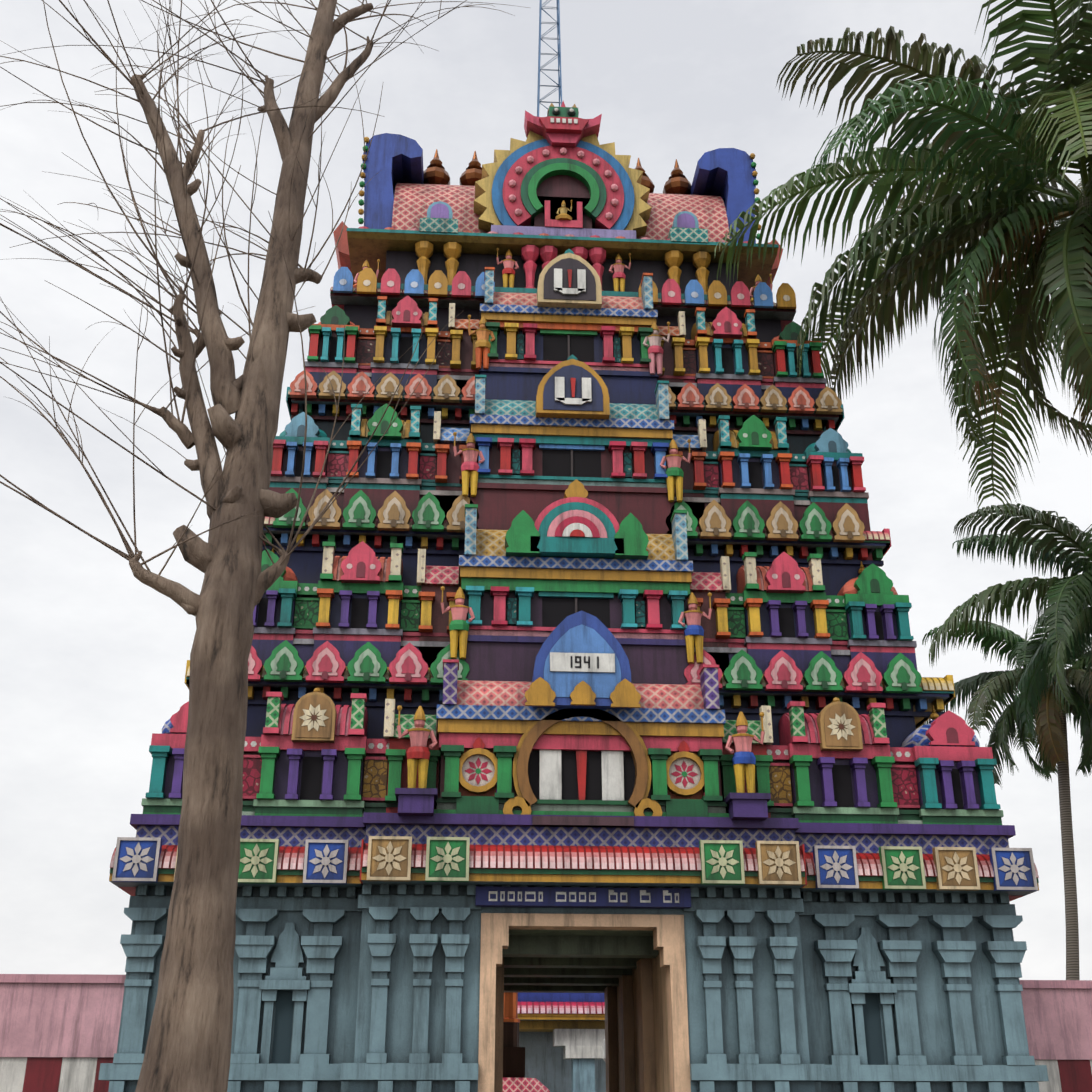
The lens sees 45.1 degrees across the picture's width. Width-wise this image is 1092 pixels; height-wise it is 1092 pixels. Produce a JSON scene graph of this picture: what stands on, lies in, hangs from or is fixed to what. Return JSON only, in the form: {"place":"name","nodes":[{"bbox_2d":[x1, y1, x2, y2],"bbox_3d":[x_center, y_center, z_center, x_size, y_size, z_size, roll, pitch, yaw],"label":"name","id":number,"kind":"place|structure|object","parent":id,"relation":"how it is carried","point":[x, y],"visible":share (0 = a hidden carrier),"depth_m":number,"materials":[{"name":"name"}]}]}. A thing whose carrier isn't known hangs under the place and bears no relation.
{"place":"outdoors","nodes":[
{"label":"outdoors","id":0,"kind":"place"},
{"bbox_2d":[0,0,1091,979],"label":"sky","id":1,"kind":"structure","parent":0,"point":[93,657],"materials":[{"name":"white"}]},
{"label":"ground","id":2,"kind":"structure","parent":0,"visible":0},
{"bbox_2d":[0,0,528,1091],"bbox_3d":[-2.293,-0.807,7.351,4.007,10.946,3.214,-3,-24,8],"label":"bare tree","id":3,"kind":"object","parent":2,"relation":"on","point":[188,1046],"visible":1,"depth_m":6.79,"materials":[{"name":"brown plant"}]},
{"bbox_2d":[0,974,1091,1091],"bbox_3d":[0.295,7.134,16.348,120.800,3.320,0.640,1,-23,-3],"label":"compound wall","id":4,"kind":"structure","parent":2,"relation":"on","point":[59,1032],"depth_m":16.26,"materials":[{"name":"paint"}]},
{"bbox_2d":[503,992,605,1091],"bbox_3d":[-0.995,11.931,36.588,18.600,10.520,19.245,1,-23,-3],"label":"inner temple building","id":5,"kind":"structure","parent":2,"relation":"on","point":[553,1042],"depth_m":33.53,"materials":[{"name":"paint"}]},
{"bbox_2d":[98,101,1048,1091],"bbox_3d":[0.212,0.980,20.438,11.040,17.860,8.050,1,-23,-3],"label":"temple tower","id":6,"kind":"structure","parent":2,"relation":"on","point":[582,653],"depth_m":16.56,"materials":[{"name":"paint"}]},
{"bbox_2d":[537,0,561,116],"bbox_3d":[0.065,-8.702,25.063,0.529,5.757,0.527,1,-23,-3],"label":"lattice mast","id":7,"kind":"object","parent":6,"relation":"on","point":[559,84],"visible":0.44,"depth_m":25.33,"materials":[{"name":"metal"}]},
{"bbox_2d":[715,0,1091,515],"bbox_3d":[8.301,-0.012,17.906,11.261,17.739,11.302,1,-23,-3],"label":"palm","id":8,"kind":"object","parent":2,"relation":"on","point":[1009,215],"depth_m":20.02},
{"bbox_2d":[920,592,1091,979],"bbox_3d":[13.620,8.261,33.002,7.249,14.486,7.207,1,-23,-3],"label":"palm","id":9,"kind":"object","parent":2,"relation":"on","point":[998,686],"depth_m":33.82,"materials":[{"name":"green plant"}]},
{"bbox_2d":[929,503,1091,744],"bbox_3d":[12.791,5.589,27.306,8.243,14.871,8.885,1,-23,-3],"label":"palm","id":10,"kind":"object","parent":2,"relation":"on","point":[1065,635],"visible":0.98,"depth_m":29.37,"materials":[{"name":"green plant"}]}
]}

